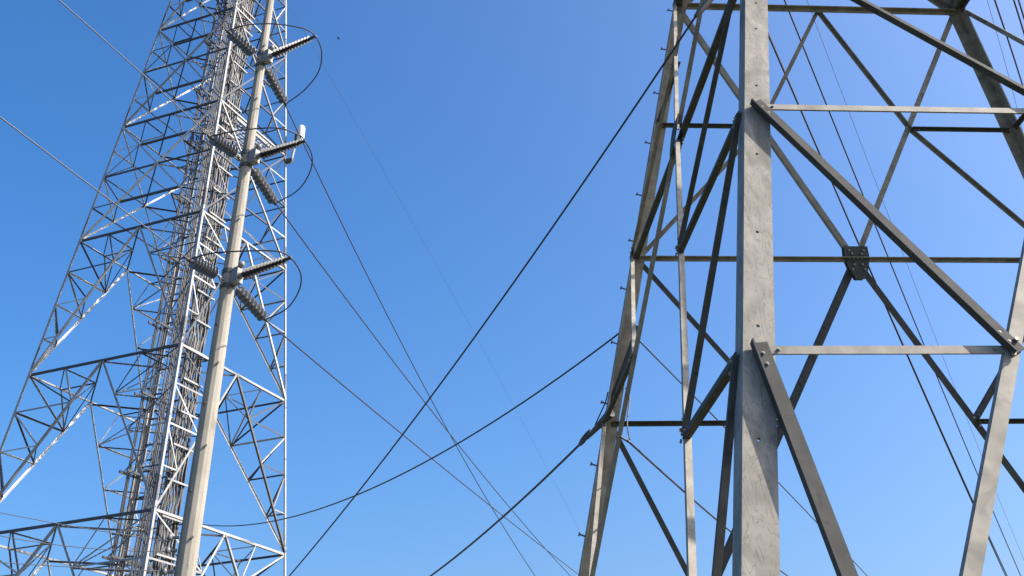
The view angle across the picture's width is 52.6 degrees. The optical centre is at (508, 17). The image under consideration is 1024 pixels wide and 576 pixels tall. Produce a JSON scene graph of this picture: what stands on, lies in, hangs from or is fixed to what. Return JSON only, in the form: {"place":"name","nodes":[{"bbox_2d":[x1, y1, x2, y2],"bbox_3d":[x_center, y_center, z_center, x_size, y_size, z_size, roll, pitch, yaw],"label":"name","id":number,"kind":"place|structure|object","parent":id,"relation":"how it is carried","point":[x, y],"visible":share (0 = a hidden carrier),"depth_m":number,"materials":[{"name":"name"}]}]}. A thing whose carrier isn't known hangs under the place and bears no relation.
{"place":"outdoors","nodes":[
{"label":"outdoors","id":0,"kind":"place"},
{"bbox_2d":[0,0,1023,575],"label":"sky","id":1,"kind":"structure","parent":0,"point":[484,119],"materials":[{"name":"blue"}]},
{"bbox_2d":[784,0,1020,575],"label":"power line","id":2,"kind":"object","parent":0,"point":[886,253],"visible":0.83,"depth_m":21.36,"materials":[{"name":"grey metal"}]},
{"bbox_2d":[807,1,1022,556],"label":"shield wire","id":3,"kind":"object","parent":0,"point":[902,252],"visible":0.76,"depth_m":28.04,"materials":[{"name":"grey metal"}]},
{"bbox_2d":[987,0,1022,130],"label":"shield wire","id":4,"kind":"object","parent":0,"point":[1003,56],"visible":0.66,"depth_m":25.47,"materials":[{"name":"grey metal"}]},
{"bbox_2d":[994,0,1023,85],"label":"power line","id":5,"kind":"object","parent":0,"point":[1008,42],"visible":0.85,"depth_m":18.60,"materials":[{"name":"grey metal"}]},
{"bbox_3d":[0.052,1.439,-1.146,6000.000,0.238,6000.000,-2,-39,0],"label":"ground","id":6,"kind":"structure","parent":0,"visible":0},
{"bbox_2d":[0,0,286,575],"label":"lattice tower","id":7,"kind":"structure","parent":6,"relation":"on","point":[229,118],"depth_m":30.52,"materials":[{"name":"metal"}]},
{"bbox_2d":[284,125,304,163],"bbox_3d":[-7.499,4.446,36.399,0.608,1.505,0.244,-10,-39,10],"label":"panel antenna","id":8,"kind":"object","parent":7,"relation":"attached to","point":[301,129],"visible":0.69,"depth_m":36.42,"materials":[{"name":"plastic"}]},
{"bbox_2d":[290,7,579,530],"bbox_3d":[-0.024,19.360,52.002,0.010,4.328,60.001,-9,-39,9],"label":"shield wire","id":9,"kind":"object","parent":7,"relation":"attached to","point":[419,234],"visible":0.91,"depth_m":39.25,"materials":[{"name":"grey metal"}]},
{"bbox_2d":[161,0,316,575],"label":"utility pole","id":10,"kind":"object","parent":6,"relation":"on","point":[234,273],"visible":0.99,"depth_m":22.33,"materials":[{"name":"metal"}]},
{"bbox_2d":[0,562,156,570],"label":"service wire","id":11,"kind":"object","parent":10,"relation":"attached to","point":[79,567],"visible":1,"depth_m":18.54,"materials":[{"name":"grey metal"}]},
{"bbox_2d":[0,535,163,551],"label":"service wire","id":12,"kind":"object","parent":10,"relation":"attached to","point":[82,547],"visible":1,"depth_m":18.74,"materials":[{"name":"grey metal"}]},
{"bbox_2d":[0,512,170,541],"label":"service wire","id":13,"kind":"object","parent":10,"relation":"attached to","point":[84,528],"visible":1,"depth_m":18.93,"materials":[{"name":"grey metal"}]},
{"bbox_2d":[0,116,187,258],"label":"power line","id":14,"kind":"object","parent":10,"relation":"attached to","point":[90,185],"visible":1,"depth_m":19.25,"materials":[{"name":"grey metal"}]},
{"bbox_2d":[58,0,208,134],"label":"power line","id":15,"kind":"object","parent":10,"relation":"attached to","point":[131,64],"visible":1,"depth_m":21.33,"materials":[{"name":"grey metal"}]},
{"bbox_2d":[199,0,225,29],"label":"power line","id":16,"kind":"object","parent":10,"relation":"attached to","point":[212,14],"visible":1,"depth_m":24.84,"materials":[{"name":"grey metal"}]},
{"bbox_2d":[190,250,301,318],"bbox_3d":[-5.228,5.661,22.323,2.025,0.369,2.795,-18,-41,19],"label":"jumper wire","id":17,"kind":"object","parent":10,"relation":"attached to","point":[261,250],"visible":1,"depth_m":21.63,"materials":[{"name":"grey metal"}]},
{"bbox_2d":[211,127,312,202],"bbox_3d":[-5.381,3.380,24.294,1.967,0.379,2.832,-16,-40,16],"label":"jumper wire","id":18,"kind":"object","parent":10,"relation":"attached to","point":[282,129],"visible":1,"depth_m":23.59,"materials":[{"name":"grey metal"}]},
{"bbox_2d":[228,23,321,103],"bbox_3d":[-5.468,1.042,26.035,1.971,0.409,2.957,-14,-40,15],"label":"jumper wire","id":19,"kind":"object","parent":10,"relation":"attached to","point":[291,26],"visible":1,"depth_m":25.32,"materials":[{"name":"grey metal"}]},
{"bbox_2d":[285,105,534,575],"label":"power line","id":20,"kind":"object","parent":10,"relation":"attached to","point":[393,326],"visible":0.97,"depth_m":32.56,"materials":[{"name":"grey metal"}]},
{"bbox_2d":[276,205,568,573],"bbox_3d":[0.701,21.039,44.575,0.033,2.425,52.002,-10,-39,10],"label":"power line","id":21,"kind":"object","parent":10,"relation":"attached to","point":[402,372],"visible":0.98,"depth_m":31.83,"materials":[{"name":"grey metal"}]},
{"bbox_2d":[267,321,577,573],"bbox_3d":[1.314,21.904,43.605,0.033,1.123,52.001,-11,-39,11],"label":"power line","id":22,"kind":"object","parent":10,"relation":"attached to","point":[403,435],"visible":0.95,"depth_m":29.92,"materials":[{"name":"grey metal"}]},
{"bbox_2d":[578,0,1023,575],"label":"lattice pylon","id":23,"kind":"object","parent":6,"relation":"on","point":[762,404],"visible":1,"depth_m":6.58,"materials":[{"name":"silver metal"}]},
{"bbox_2d":[202,333,618,525],"bbox_3d":[-2.803,7.660,17.792,0.021,1.346,15.803,21,-44,-26],"label":"service cable","id":24,"kind":"object","parent":23,"relation":"attached to","point":[589,355],"visible":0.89,"depth_m":15.00,"materials":[{"name":"grey plastic"}]},
{"bbox_2d":[289,0,712,575],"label":"power line","id":25,"kind":"object","parent":23,"relation":"attached to","point":[703,7],"visible":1,"depth_m":8.83,"materials":[{"name":"grey metal"}]},
{"bbox_2d":[430,325,637,575],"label":"service cable","id":26,"kind":"object","parent":23,"relation":"attached to","point":[589,433],"visible":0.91,"depth_m":11.88,"materials":[{"name":"grey plastic"}]},
{"bbox_2d":[620,436,787,575],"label":"service cable","id":27,"kind":"object","parent":23,"relation":"attached to","point":[658,468],"visible":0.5,"depth_m":10.77,"materials":[{"name":"grey plastic"}]},
{"bbox_2d":[640,341,866,575],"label":"service cable","id":28,"kind":"object","parent":23,"relation":"attached to","point":[724,427],"visible":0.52,"depth_m":11.60,"materials":[{"name":"grey plastic"}]},
{"bbox_2d":[768,32,1007,575],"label":"power line","id":29,"kind":"object","parent":23,"relation":"attached to","point":[781,65],"visible":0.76,"depth_m":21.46,"materials":[{"name":"grey metal"}]},
{"bbox_2d":[1013,0,1023,34],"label":"power line","id":30,"kind":"object","parent":23,"relation":"attached to","point":[1015,5],"visible":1,"depth_m":18.02,"materials":[{"name":"grey metal"}]},
{"bbox_2d":[1018,0,1023,19],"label":"power line","id":31,"kind":"object","parent":23,"relation":"attached to","point":[1021,9],"visible":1,"depth_m":17.86,"materials":[{"name":"grey metal"}]}
]}

